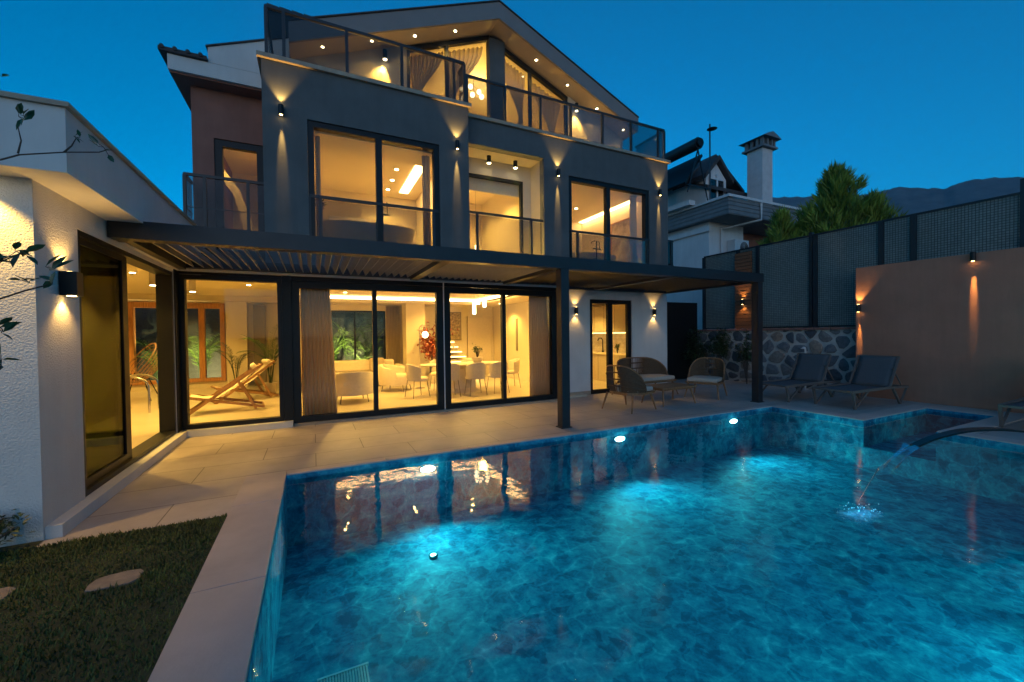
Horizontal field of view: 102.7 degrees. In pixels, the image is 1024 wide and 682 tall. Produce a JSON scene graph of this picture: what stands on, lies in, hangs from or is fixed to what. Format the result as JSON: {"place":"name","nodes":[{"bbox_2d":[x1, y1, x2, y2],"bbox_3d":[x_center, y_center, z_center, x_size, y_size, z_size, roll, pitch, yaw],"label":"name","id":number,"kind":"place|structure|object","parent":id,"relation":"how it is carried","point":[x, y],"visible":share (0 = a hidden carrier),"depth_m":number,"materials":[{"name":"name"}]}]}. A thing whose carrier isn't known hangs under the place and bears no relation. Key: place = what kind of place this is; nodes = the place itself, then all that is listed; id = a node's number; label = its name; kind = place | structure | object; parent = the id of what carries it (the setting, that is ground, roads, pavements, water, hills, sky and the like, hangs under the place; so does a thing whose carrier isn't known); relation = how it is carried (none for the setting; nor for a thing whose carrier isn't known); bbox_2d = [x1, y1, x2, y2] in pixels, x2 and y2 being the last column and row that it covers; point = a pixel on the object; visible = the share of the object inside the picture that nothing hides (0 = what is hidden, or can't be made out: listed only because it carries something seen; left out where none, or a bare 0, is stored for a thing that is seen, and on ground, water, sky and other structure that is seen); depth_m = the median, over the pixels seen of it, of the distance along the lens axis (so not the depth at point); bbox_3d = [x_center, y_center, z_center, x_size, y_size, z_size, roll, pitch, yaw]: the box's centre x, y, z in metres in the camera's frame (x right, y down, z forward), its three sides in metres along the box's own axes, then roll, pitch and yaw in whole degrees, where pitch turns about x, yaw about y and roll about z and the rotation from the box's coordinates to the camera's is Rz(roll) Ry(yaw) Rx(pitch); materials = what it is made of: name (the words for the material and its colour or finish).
{"place":"outdoors","nodes":[
{"label":"outdoors","id":0,"kind":"place"},
{"bbox_2d":[0,513,226,681],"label":"lawn","id":1,"kind":"structure","parent":0,"point":[103,659],"depth_m":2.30,"materials":[{"name":"plant"}]},
{"bbox_2d":[0,587,16,599],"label":"stepping stone","id":2,"kind":"object","parent":1,"relation":"on","point":[4,591],"visible":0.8,"depth_m":2.50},
{"bbox_2d":[0,509,34,544],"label":"garden shrub","id":3,"kind":"object","parent":1,"relation":"on","point":[8,531],"visible":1,"depth_m":2.94,"materials":[{"name":"green plant"}]},
{"bbox_2d":[0,74,113,369],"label":"citrus tree","id":4,"kind":"object","parent":1,"relation":"on","point":[7,325],"visible":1,"depth_m":1.57,"materials":[{"name":"green plant"}]},
{"bbox_2d":[84,569,143,591],"bbox_3d":[-2.534,1.529,2.618,0.259,0.016,0.190,-1,1,-26],"label":"stepping stone","id":5,"kind":"object","parent":1,"relation":"on","point":[121,578],"visible":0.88,"depth_m":2.60,"materials":[{"name":"stone"}]},
{"bbox_2d":[147,378,686,681],"bbox_3d":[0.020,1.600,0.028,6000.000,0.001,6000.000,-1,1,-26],"label":"ground","id":6,"kind":"structure","parent":0,"point":[199,573],"depth_m":2.47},
{"bbox_2d":[0,90,292,546],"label":"pool wing","id":7,"kind":"structure","parent":6,"relation":"on","point":[84,434],"depth_m":3.77,"materials":[{"name":"paint"}]},
{"bbox_2d":[58,271,83,296],"bbox_3d":[-3.739,-0.484,3.472,0.117,0.208,0.110,-1,1,-26],"label":"wall lamp","id":8,"kind":"object","parent":7,"relation":"attached to","point":[70,283],"visible":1,"depth_m":3.43,"materials":[{"name":"black metal"}]},
{"bbox_2d":[80,238,131,486],"bbox_3d":[-4.250,0.204,4.272,0.036,2.344,1.169,-1,1,-26],"label":"door leaf","id":9,"kind":"structure","parent":7,"relation":"in","point":[105,299],"depth_m":4.28,"materials":[{"name":"black metal"}]},
{"bbox_2d":[77,229,175,496],"bbox_3d":[-4.611,0.197,4.935,0.188,2.446,2.780,-1,1,-26],"label":"sliding door","id":10,"kind":"structure","parent":7,"relation":"in","point":[163,277],"depth_m":6.11,"materials":[{"name":"black metal"}]},
{"bbox_2d":[129,343,157,400],"bbox_3d":[-8.762,0.722,9.661,0.866,1.350,1.072,-1,1,-26],"label":"wire chair","id":11,"kind":"object","parent":7,"relation":"on","point":[155,369],"visible":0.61,"depth_m":9.69,"materials":[{"name":"brown metal"}]},
{"bbox_2d":[130,373,158,412],"bbox_3d":[-7.454,1.233,8.097,0.642,1.141,0.592,-1,1,-26],"label":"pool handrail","id":12,"kind":"object","parent":7,"relation":"on","point":[148,387],"visible":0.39,"depth_m":7.98,"materials":[{"name":"metal"}]},
{"bbox_2d":[128,302,226,384],"bbox_3d":[-9.402,0.052,11.585,2.160,2.260,0.150,-1,1,-26],"label":"wooden door","id":13,"kind":"structure","parent":7,"relation":"in","point":[201,307],"depth_m":11.74,"materials":[{"name":"orange wood"}]},
{"bbox_2d":[189,280,195,291],"bbox_3d":[-6.282,-1.107,8.056,0.110,0.285,0.107,-1,1,-26],"label":"ceiling lamp","id":14,"kind":"object","parent":7,"relation":"attached to","point":[192,285],"visible":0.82,"depth_m":8.01,"materials":[{"name":"plastic"}]},
{"bbox_2d":[189,363,264,414],"bbox_3d":[-5.643,0.920,8.109,1.250,0.921,0.651,-1,1,-34],"label":"deck chair","id":15,"kind":"object","parent":7,"relation":"on","point":[226,388],"visible":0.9,"depth_m":8.05,"materials":[{"name":"brown wood"}]},
{"bbox_2d":[178,274,284,429],"bbox_3d":[-4.593,0.165,6.789,1.408,2.446,0.140,-1,1,-26],"label":"fixed window","id":16,"kind":"structure","parent":7,"relation":"in","point":[182,278],"depth_m":6.59,"materials":[{"name":"black metal"}]},
{"bbox_2d":[215,341,254,388],"bbox_3d":[-7.467,0.678,11.048,0.966,1.350,1.051,-1,1,-26],"label":"potted palm","id":17,"kind":"object","parent":7,"relation":"on","point":[238,362],"visible":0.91,"depth_m":11.01,"materials":[{"name":"plant"}]},
{"bbox_2d":[210,359,278,403],"bbox_3d":[-6.228,0.903,9.546,0.651,0.921,1.250,0,1,44],"label":"deck chair","id":18,"kind":"object","parent":7,"relation":"on","point":[266,363],"visible":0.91,"depth_m":9.57,"materials":[{"name":"brown wood"}]},
{"bbox_2d":[237,325,278,392],"bbox_3d":[-6.165,0.456,10.406,1.402,1.783,1.229,-1,1,-26],"label":"potted palm","id":19,"kind":"object","parent":7,"relation":"on","point":[271,386],"visible":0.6,"depth_m":10.32,"materials":[{"name":"plant"}]},
{"bbox_2d":[136,338,198,378],"bbox_3d":[-10.655,0.656,12.375,2.016,1.630,1.690,-1,1,-26],"label":"garden palm","id":20,"kind":"object","parent":6,"relation":"on","point":[144,341],"visible":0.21,"depth_m":12.21,"materials":[{"name":"green plant"}]},
{"bbox_2d":[188,324,220,374],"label":"garden palm","id":21,"kind":"object","parent":6,"relation":"on","point":[211,347],"visible":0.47,"depth_m":12.65,"materials":[{"name":"green plant"}]},
{"bbox_2d":[135,219,383,380],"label":"wall","id":22,"kind":"structure","parent":6,"relation":"on","point":[145,324],"depth_m":13.95,"materials":[{"name":"stone"}]},
{"bbox_2d":[333,327,352,360],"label":"garden palm","id":23,"kind":"object","parent":6,"relation":"on","point":[336,349],"visible":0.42,"depth_m":13.92,"materials":[{"name":"green plant"}]},
{"bbox_2d":[332,319,377,359],"bbox_3d":[-5.718,0.287,14.443,1.959,2.174,1.688,-1,1,-26],"label":"garden palm","id":24,"kind":"object","parent":6,"relation":"on","point":[351,338],"visible":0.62,"depth_m":14.32,"materials":[{"name":"green plant"}]},
{"bbox_2d":[345,345,372,359],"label":"garden palm","id":25,"kind":"object","parent":6,"relation":"on","point":[358,357],"visible":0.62,"depth_m":14.11,"materials":[{"name":"green plant"}]},
{"bbox_2d":[352,327,383,359],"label":"garden palm","id":26,"kind":"object","parent":6,"relation":"on","point":[364,347],"visible":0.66,"depth_m":14.42,"materials":[{"name":"green plant"}]},
{"bbox_2d":[157,0,673,425],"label":"house","id":27,"kind":"structure","parent":6,"relation":"on","point":[360,106],"depth_m":9.25,"materials":[{"name":"paint"}]},
{"bbox_2d":[214,139,264,251],"bbox_3d":[-5.539,-2.826,8.386,0.846,2.397,0.120,-1,1,-26],"label":"window","id":28,"kind":"structure","parent":27,"relation":"in","point":[219,145],"depth_m":8.26,"materials":[{"name":"black metal"}]},
{"bbox_2d":[315,136,320,235],"bbox_3d":[-3.540,-2.686,7.496,0.086,2.100,0.092,-1,1,-26],"label":"curtain","id":29,"kind":"object","parent":27,"relation":"hanging from","point":[317,166],"visible":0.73,"depth_m":7.48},
{"bbox_2d":[300,289,337,414],"bbox_3d":[-3.558,0.164,7.564,0.586,2.480,0.134,-1,1,-26],"label":"curtain","id":30,"kind":"object","parent":27,"relation":"hanging from","point":[319,395],"visible":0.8,"depth_m":7.54,"materials":[{"name":"fabric"}]},
{"bbox_2d":[328,215,365,221],"bbox_3d":[-4.286,-3.066,10.665,0.900,0.270,0.204,-1,1,-26],"label":"air conditioner","id":31,"kind":"object","parent":27,"relation":"attached to","point":[330,217],"visible":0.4,"depth_m":10.53,"materials":[{"name":"white plastic"}]},
{"bbox_2d":[335,372,372,403],"bbox_3d":[-3.668,1.030,9.403,0.938,0.712,0.940,-1,1,-31],"label":"barrel armchair","id":32,"kind":"object","parent":27,"relation":"on","point":[354,383],"visible":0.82,"depth_m":8.99,"materials":[{"name":"beige fabric"}]},
{"bbox_2d":[331,310,385,360],"bbox_3d":[-5.053,-0.154,13.175,1.896,1.636,0.080,-1,1,-26],"label":"garden window","id":33,"kind":"structure","parent":27,"relation":"in","point":[383,312],"depth_m":13.16,"materials":[{"name":"black metal"}]},
{"bbox_2d":[291,281,443,422],"bbox_3d":[-2.634,0.179,7.772,2.690,2.500,0.120,-1,1,-26],"label":"sliding door","id":34,"kind":"structure","parent":27,"relation":"in","point":[295,285],"depth_m":7.72,"materials":[{"name":"black metal"}]},
{"bbox_2d":[323,220,414,243],"bbox_3d":[-3.094,-2.055,8.868,2.000,0.820,0.840,-1,1,-26],"label":"bathtub","id":35,"kind":"object","parent":27,"relation":"on","point":[359,230],"visible":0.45,"depth_m":8.45,"materials":[{"name":"plastic"}]},
{"bbox_2d":[334,359,404,385],"bbox_3d":[-4.688,0.972,12.241,2.760,0.749,1.100,-1,1,-26],"label":"sofa","id":36,"kind":"object","parent":27,"relation":"on","point":[345,366],"visible":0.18,"depth_m":12.48,"materials":[{"name":"beige fabric"}]},
{"bbox_2d":[369,358,383,370],"bbox_3d":[-4.163,0.725,12.638,0.440,0.411,0.213,-1,1,-26],"label":"cushion","id":37,"kind":"object","parent":36,"relation":"on","point":[380,360],"visible":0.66,"depth_m":12.56,"materials":[{"name":"fabric"}]},
{"bbox_2d":[307,120,439,245],"bbox_3d":[-2.536,-2.777,7.742,2.346,2.208,0.140,-1,1,-26],"label":"window","id":38,"kind":"structure","parent":27,"relation":"in","point":[312,126],"depth_m":7.69,"materials":[{"name":"black metal"}]},
{"bbox_2d":[386,306,400,363],"bbox_3d":[-3.906,0.086,13.496,0.436,2.440,0.134,-1,1,-26],"label":"curtain","id":39,"kind":"object","parent":27,"relation":"hanging from","point":[393,330],"visible":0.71,"depth_m":13.47,"materials":[{"name":"fabric"}]},
{"bbox_2d":[378,364,413,391],"bbox_3d":[-3.162,0.993,11.203,0.940,0.712,0.938,-1,1,4],"label":"barrel armchair","id":40,"kind":"object","parent":27,"relation":"on","point":[391,375],"visible":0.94,"depth_m":10.83,"materials":[{"name":"beige fabric"}]},
{"bbox_2d":[405,364,429,398],"bbox_3d":[-2.298,0.948,9.956,0.549,0.822,0.532,-2,1,-41],"label":"dining chair","id":41,"kind":"object","parent":27,"relation":"on","point":[413,372],"visible":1,"depth_m":9.72,"materials":[{"name":"beige fabric"}]},
{"bbox_2d":[415,325,427,388],"bbox_3d":[-2.545,0.438,11.552,0.395,1.788,0.280,-1,1,-26],"label":"arc floor lamp","id":42,"kind":"object","parent":27,"relation":"on","point":[425,334],"visible":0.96,"depth_m":11.52,"materials":[{"name":"metal"}]},
{"bbox_2d":[422,155,430,245],"bbox_3d":[-1.745,-2.723,8.366,0.156,2.100,0.092,-1,1,-26],"label":"curtain","id":43,"kind":"object","parent":27,"relation":"hanging from","point":[426,199],"visible":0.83,"depth_m":8.35,"materials":[{"name":"fabric"}]},
{"bbox_2d":[410,51,443,90],"bbox_3d":[-2.052,-6.013,9.892,0.856,2.137,0.116,-1,1,-26],"label":"drape","id":44,"kind":"object","parent":27,"relation":"hanging from","point":[423,68],"visible":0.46,"depth_m":9.83,"materials":[{"name":"fabric"}]},
{"bbox_2d":[429,359,435,388],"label":"dining chair","id":45,"kind":"object","parent":27,"relation":"on","point":[433,371],"visible":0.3,"depth_m":11.33,"materials":[{"name":"beige fabric"}]},
{"bbox_2d":[417,321,457,383],"bbox_3d":[-2.450,0.314,12.758,1.364,2.001,1.338,-1,1,-26],"label":"red plant","id":46,"kind":"object","parent":27,"relation":"on","point":[430,348],"visible":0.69,"depth_m":12.51,"materials":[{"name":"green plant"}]},
{"bbox_2d":[450,312,461,339],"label":"wall panel","id":47,"kind":"structure","parent":27,"relation":"attached to","point":[455,320],"depth_m":14.49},
{"bbox_2d":[451,363,460,395],"bbox_3d":[-1.531,0.939,9.966,0.532,0.822,0.549,-1,1,-26],"label":"dining chair","id":48,"kind":"object","parent":27,"relation":"on","point":[455,371],"visible":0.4,"depth_m":9.79,"materials":[{"name":"beige fabric"}]},
{"bbox_2d":[420,361,497,392],"bbox_3d":[-1.284,0.955,10.835,2.300,0.749,1.000,-1,1,-26],"label":"dining table","id":49,"kind":"object","parent":27,"relation":"on","point":[462,381],"visible":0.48,"depth_m":10.62,"materials":[{"name":"ceramic"}]},
{"bbox_2d":[449,46,482,98],"bbox_3d":[-1.173,-6.252,10.316,0.995,2.578,0.116,-1,1,-26],"label":"drape","id":50,"kind":"object","parent":27,"relation":"hanging from","point":[471,57],"visible":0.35,"depth_m":10.27,"materials":[{"name":"fabric"}]},
{"bbox_2d":[460,79,483,100],"bbox_3d":[-1.145,-7.220,11.772,0.702,0.700,0.264,-1,1,-31],"label":"globe chandelier","id":51,"kind":"object","parent":27,"relation":"hanging from","point":[472,94],"visible":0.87,"depth_m":11.77,"materials":[{"name":"white glass"}]},
{"bbox_2d":[464,362,486,395],"bbox_3d":[-0.910,0.927,10.222,0.532,0.822,0.549,-1,1,-24],"label":"dining chair","id":52,"kind":"object","parent":27,"relation":"on","point":[476,370],"visible":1,"depth_m":9.99,"materials":[{"name":"beige fabric"}]},
{"bbox_2d":[473,296,485,313],"bbox_3d":[-0.928,-1.067,11.553,0.383,0.619,0.162,-1,1,-16],"label":"tube pendant","id":53,"kind":"object","parent":27,"relation":"hanging from","point":[478,302],"visible":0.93,"depth_m":11.51,"materials":[{"name":"white metal"}]},
{"bbox_2d":[467,316,493,374],"bbox_3d":[-1.146,0.183,14.944,1.000,2.150,0.090,-1,1,-26],"label":"interior door","id":54,"kind":"structure","parent":27,"relation":"in","point":[479,328],"depth_m":14.94,"materials":[{"name":"beige wood"}]},
{"bbox_2d":[407,35,567,135],"bbox_3d":[-0.434,-6.288,10.399,4.459,2.826,0.220,-1,1,-26],"label":"gable window","id":55,"kind":"structure","parent":27,"relation":"in","point":[496,51],"depth_m":10.31,"materials":[{"name":"metal"}]},
{"bbox_2d":[469,173,523,252],"bbox_3d":[-0.534,-2.812,9.790,1.758,2.198,0.100,-1,1,-26],"label":"window","id":56,"kind":"structure","parent":27,"relation":"in","point":[472,175],"depth_m":10.10,"materials":[{"name":"black metal"}]},
{"bbox_2d":[486,361,509,393],"bbox_3d":[-0.374,0.914,10.559,0.532,0.822,0.549,-1,1,-31],"label":"dining chair","id":57,"kind":"object","parent":27,"relation":"on","point":[494,369],"visible":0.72,"depth_m":10.32,"materials":[{"name":"beige fabric"}]},
{"bbox_2d":[444,287,556,408],"bbox_3d":[-0.191,0.129,8.955,2.660,2.500,0.120,-1,1,-26],"label":"sliding door","id":58,"kind":"structure","parent":27,"relation":"in","point":[503,293],"depth_m":8.91,"materials":[{"name":"black metal"}]},
{"bbox_2d":[507,358,520,387],"bbox_3d":[-0.052,0.894,11.488,0.549,0.822,0.532,-1,1,-21],"label":"dining chair","id":59,"kind":"object","parent":27,"relation":"on","point":[513,366],"visible":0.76,"depth_m":11.40,"materials":[{"name":"beige fabric"}]},
{"bbox_2d":[505,60,524,124],"bbox_3d":[0.015,-6.216,10.892,0.756,2.456,0.116,-1,1,-26],"label":"drape","id":60,"kind":"object","parent":27,"relation":"hanging from","point":[514,78],"visible":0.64,"depth_m":10.93,"materials":[{"name":"fabric"}]},
{"bbox_2d":[529,296,549,395],"bbox_3d":[0.666,0.077,9.611,0.576,2.481,0.134,-1,1,-26],"label":"curtain","id":61,"kind":"object","parent":27,"relation":"hanging from","point":[539,364],"visible":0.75,"depth_m":9.56,"materials":[{"name":"fabric"}]},
{"bbox_2d":[532,83,559,132],"bbox_3d":[0.908,-6.056,11.327,1.035,2.100,0.116,-1,1,-26],"label":"drape","id":62,"kind":"object","parent":27,"relation":"hanging from","point":[550,111],"visible":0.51,"depth_m":11.36,"materials":[{"name":"fabric"}]},
{"bbox_2d":[569,176,648,263],"bbox_3d":[2.499,-2.903,10.570,2.576,2.238,0.140,-1,1,-26],"label":"window","id":63,"kind":"structure","parent":27,"relation":"in","point":[606,187],"depth_m":10.50,"materials":[{"name":"black metal"}]},
{"bbox_2d":[592,304,625,383],"bbox_3d":[2.976,0.064,13.035,0.638,2.349,3.100,-1,1,-26],"label":"kitchen unit","id":64,"kind":"object","parent":27,"relation":"on","point":[599,326],"visible":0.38,"depth_m":12.92,"materials":[{"name":"beige wood"}]},
{"bbox_2d":[590,299,630,393],"bbox_3d":[2.541,0.135,10.669,1.366,2.396,0.100,-1,1,-26],"label":"kitchen door","id":65,"kind":"structure","parent":27,"relation":"in","point":[609,320],"depth_m":10.63,"materials":[{"name":"black metal"}]},
{"bbox_2d":[610,217,629,261],"bbox_3d":[3.373,-2.959,12.604,0.029,1.500,1.000,-1,1,-26],"label":"cabinet","id":66,"kind":"object","parent":27,"relation":"attached to","point":[620,248],"visible":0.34,"depth_m":12.61,"materials":[{"name":"beige wood"}]},
{"bbox_2d":[629,195,637,262],"bbox_3d":[3.335,-2.885,11.257,0.236,2.200,0.097,-1,1,-26],"label":"curtain","id":67,"kind":"object","parent":27,"relation":"hanging from","point":[633,224],"visible":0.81,"depth_m":11.24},
{"bbox_2d":[667,302,696,378],"bbox_3d":[4.997,0.000,13.313,2.800,2.520,0.100,-1,1,-26],"label":"gate screen","id":68,"kind":"object","parent":6,"relation":"on","point":[681,319],"visible":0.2,"depth_m":13.52,"materials":[{"name":"black metal"}]},
{"bbox_2d":[667,131,833,330],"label":"neighbour house","id":69,"kind":"structure","parent":6,"relation":"on","point":[700,226],"depth_m":17.86,"materials":[{"name":"paint"}]},
{"bbox_2d":[660,137,708,199],"bbox_3d":[7.100,-7.036,17.755,1.319,2.596,2.500,-1,1,-26],"label":"solar heater","id":70,"kind":"object","parent":69,"relation":"on","point":[679,175],"visible":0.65,"depth_m":17.08,"materials":[{"name":"metal"}]},
{"bbox_2d":[707,124,716,199],"bbox_3d":[8.126,-7.288,16.638,0.400,3.100,0.390,-1,1,-26],"label":"roof antenna","id":71,"kind":"object","parent":69,"relation":"on","point":[710,129],"visible":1,"depth_m":16.70,"materials":[{"name":"metal"}]},
{"bbox_2d":[727,239,748,251],"bbox_3d":[9.753,-3.975,17.663,0.900,0.700,0.401,-1,1,-26],"label":"air conditioner","id":72,"kind":"object","parent":69,"relation":"attached to","point":[734,244],"visible":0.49,"depth_m":17.46,"materials":[{"name":"white plastic"}]},
{"bbox_2d":[756,204,805,326],"bbox_3d":[8.891,-2.151,13.450,2.362,4.722,2.104,-1,1,10],"label":"conifer tree","id":73,"kind":"object","parent":6,"relation":"on","point":[781,224],"visible":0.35,"depth_m":13.31,"materials":[{"name":"green plant"}]},
{"bbox_2d":[792,208,821,327],"bbox_3d":[9.441,-2.064,13.156,2.175,4.546,1.926,0,1,37],"label":"conifer tree","id":74,"kind":"object","parent":6,"relation":"on","point":[804,227],"visible":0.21,"depth_m":13.06,"materials":[{"name":"green plant"}]},
{"bbox_2d":[792,159,880,329],"bbox_3d":[10.209,-2.732,12.969,3.842,5.868,3.472,-1,1,-38],"label":"conifer tree","id":75,"kind":"object","parent":6,"relation":"on","point":[838,187],"visible":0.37,"depth_m":12.49,"materials":[{"name":"green plant"}]},
{"bbox_2d":[840,187,907,326],"bbox_3d":[11.026,-2.245,12.634,2.452,4.885,2.514,-1,1,12],"label":"conifer tree","id":76,"kind":"object","parent":6,"relation":"on","point":[884,210],"visible":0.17,"depth_m":12.21,"materials":[{"name":"green plant"}]},
{"bbox_2d":[0,0,1023,219],"label":"sky","id":77,"kind":"structure","parent":0,"point":[927,94],"materials":[{"name":"blue"}]},
{"bbox_2d":[35,379,1023,546],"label":"paving","id":78,"kind":"structure","parent":0,"point":[195,478],"depth_m":6.16,"materials":[{"name":"ceramic"}]},
{"bbox_2d":[107,220,763,428],"bbox_3d":[0.068,0.021,7.785,10.690,2.790,2.730,-1,1,-26],"label":"pergola","id":79,"kind":"object","parent":78,"relation":"on","point":[164,241],"visible":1,"depth_m":6.66,"materials":[{"name":"metal"}]},
{"bbox_2d":[148,404,1023,681],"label":"pool coping","id":80,"kind":"object","parent":78,"relation":"on","point":[211,638],"visible":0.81,"depth_m":2.65,"materials":[{"name":"stone"}]},
{"bbox_2d":[909,427,1023,446],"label":"water spout","id":81,"kind":"object","parent":80,"relation":"on","point":[931,438],"visible":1,"depth_m":3.77,"materials":[{"name":"metal"}]},
{"bbox_2d":[858,443,918,501],"bbox_3d":[3.317,1.222,3.609,0.655,0.566,0.161,-1,1,-16],"label":"water jet","id":82,"kind":"object","parent":81,"relation":"attached to","point":[905,446],"visible":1,"depth_m":3.65},
{"bbox_2d":[601,365,656,413],"bbox_3d":[2.358,0.923,8.288,0.794,0.920,0.844,-1,1,-36],"label":"rope armchair","id":83,"kind":"object","parent":78,"relation":"on","point":[632,383],"visible":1,"depth_m":7.96,"materials":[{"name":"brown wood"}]},
{"bbox_2d":[611,357,678,394],"bbox_3d":[3.303,0.879,10.194,1.569,0.922,0.794,-1,1,-26],"label":"rope sofa","id":84,"kind":"object","parent":78,"relation":"on","point":[654,370],"visible":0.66,"depth_m":10.52,"materials":[{"name":"fabric"}]},
{"bbox_2d":[641,382,696,406],"bbox_3d":[3.414,1.162,8.946,1.000,0.394,0.658,-1,1,-26],"label":"coffee table","id":85,"kind":"object","parent":78,"relation":"on","point":[672,386],"visible":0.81,"depth_m":8.84,"materials":[{"name":"brown wood"}]},
{"bbox_2d":[680,327,715,362],"bbox_3d":[5.963,0.393,13.289,1.288,1.718,0.990,-1,1,-26],"label":"dark shrub","id":86,"kind":"object","parent":78,"relation":"on","point":[699,348],"visible":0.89,"depth_m":13.25,"materials":[{"name":"green plant"}]},
{"bbox_2d":[684,357,726,399],"bbox_3d":[4.634,0.869,9.792,0.844,0.920,0.794,0,1,40],"label":"rope armchair","id":87,"kind":"object","parent":78,"relation":"on","point":[697,372],"visible":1,"depth_m":9.91,"materials":[{"name":"fabric"}]},
{"bbox_2d":[702,326,734,358],"bbox_3d":[6.419,0.376,12.583,0.950,1.762,0.860,-2,1,-42],"label":"dark shrub","id":88,"kind":"object","parent":78,"relation":"on","point":[722,347],"visible":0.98,"depth_m":12.51,"materials":[{"name":"green plant"}]},
{"bbox_2d":[735,329,751,383],"bbox_3d":[6.826,0.451,11.993,0.628,1.623,0.705,0,1,31],"label":"dark shrub","id":89,"kind":"object","parent":78,"relation":"on","point":[745,355],"visible":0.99,"depth_m":11.95,"materials":[{"name":"green plant"}]},
{"bbox_2d":[697,327,855,392],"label":"stone wall","id":90,"kind":"structure","parent":78,"relation":"on","point":[782,347],"depth_m":11.27,"materials":[{"name":"grey stone"}]},
{"bbox_2d":[735,250,751,328],"bbox_3d":[7.025,-1.538,12.434,0.060,2.325,0.520,-1,1,-26],"label":"slatted panel","id":91,"kind":"object","parent":90,"relation":"on","point":[743,312],"visible":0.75,"depth_m":12.40,"materials":[{"name":"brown wood"}]},
{"bbox_2d":[702,178,1023,328],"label":"fence","id":92,"kind":"object","parent":90,"relation":"on","point":[810,280],"visible":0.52,"depth_m":10.24,"materials":[{"name":"metal"}]},
{"bbox_2d":[763,353,839,401],"bbox_3d":[6.619,0.814,9.520,1.918,1.007,0.760,-1,1,-23],"label":"sun lounger","id":93,"kind":"object","parent":78,"relation":"on","point":[809,368],"visible":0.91,"depth_m":9.58,"materials":[{"name":"fabric"}]},
{"bbox_2d":[812,355,908,409],"bbox_3d":[7.293,0.821,8.584,1.918,1.007,0.760,-1,1,-22],"label":"sun lounger","id":94,"kind":"object","parent":78,"relation":"on","point":[875,372],"visible":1,"depth_m":8.62,"materials":[{"name":"fabric"}]},
{"bbox_2d":[856,247,1023,413],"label":"garden wall","id":95,"kind":"structure","parent":78,"relation":"on","point":[948,330],"depth_m":8.22,"materials":[{"name":"paint"}]},
{"bbox_2d":[998,397,1023,426],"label":"sun lounger","id":96,"kind":"object","parent":78,"relation":"on","point":[1016,404],"visible":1,"depth_m":6.39,"materials":[{"name":"fabric"}]},
{"bbox_2d":[572,252,616,260],"bbox_3d":[2.314,-2.123,11.878,1.700,0.720,0.800,-1,1,-26],"label":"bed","id":97,"kind":"object","parent":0,"point":[590,255],"visible":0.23,"depth_m":11.43,"materials":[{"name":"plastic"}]},
{"bbox_2d":[272,446,1023,681],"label":"pool floor","id":98,"kind":"structure","parent":0,"point":[771,564],"depth_m":3.79,"materials":[{"name":"tile"}]},
{"bbox_2d":[317,662,369,681],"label":"drain grate","id":99,"kind":"object","parent":98,"relation":"on","point":[345,672],"visible":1,"depth_m":2.81,"materials":[{"name":"white plastic"}]},
{"bbox_2d":[247,407,1023,681],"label":"pool wall","id":100,"kind":"structure","parent":98,"relation":"on","point":[320,505],"depth_m":5.90,"materials":[{"name":"tile"}]},
{"bbox_2d":[419,465,436,472],"bbox_3d":[-1.082,1.643,5.261,0.230,0.090,0.019,-1,1,-26],"label":"pool lamp","id":101,"kind":"object","parent":100,"relation":"attached to","point":[427,468],"visible":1,"depth_m":5.25,"materials":[{"name":"metal"}]},
{"bbox_2d":[773,177,1023,329],"bbox_3d":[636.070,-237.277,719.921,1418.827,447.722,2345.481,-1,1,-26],"label":"hills","id":102,"kind":"structure","parent":0,"point":[913,200],"depth_m":1036.94,"materials":[{"name":"blue"}]},
{"label":"water","id":103,"kind":"structure","parent":0,"visible":0},
{"bbox_2d":[844,502,879,516],"bbox_3d":[3.022,1.454,3.549,0.749,0.100,0.436,-1,1,-26],"label":"foam","id":104,"kind":"object","parent":103,"relation":"on","point":[865,513],"visible":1,"depth_m":3.55,"materials":[{"name":"liquid"}]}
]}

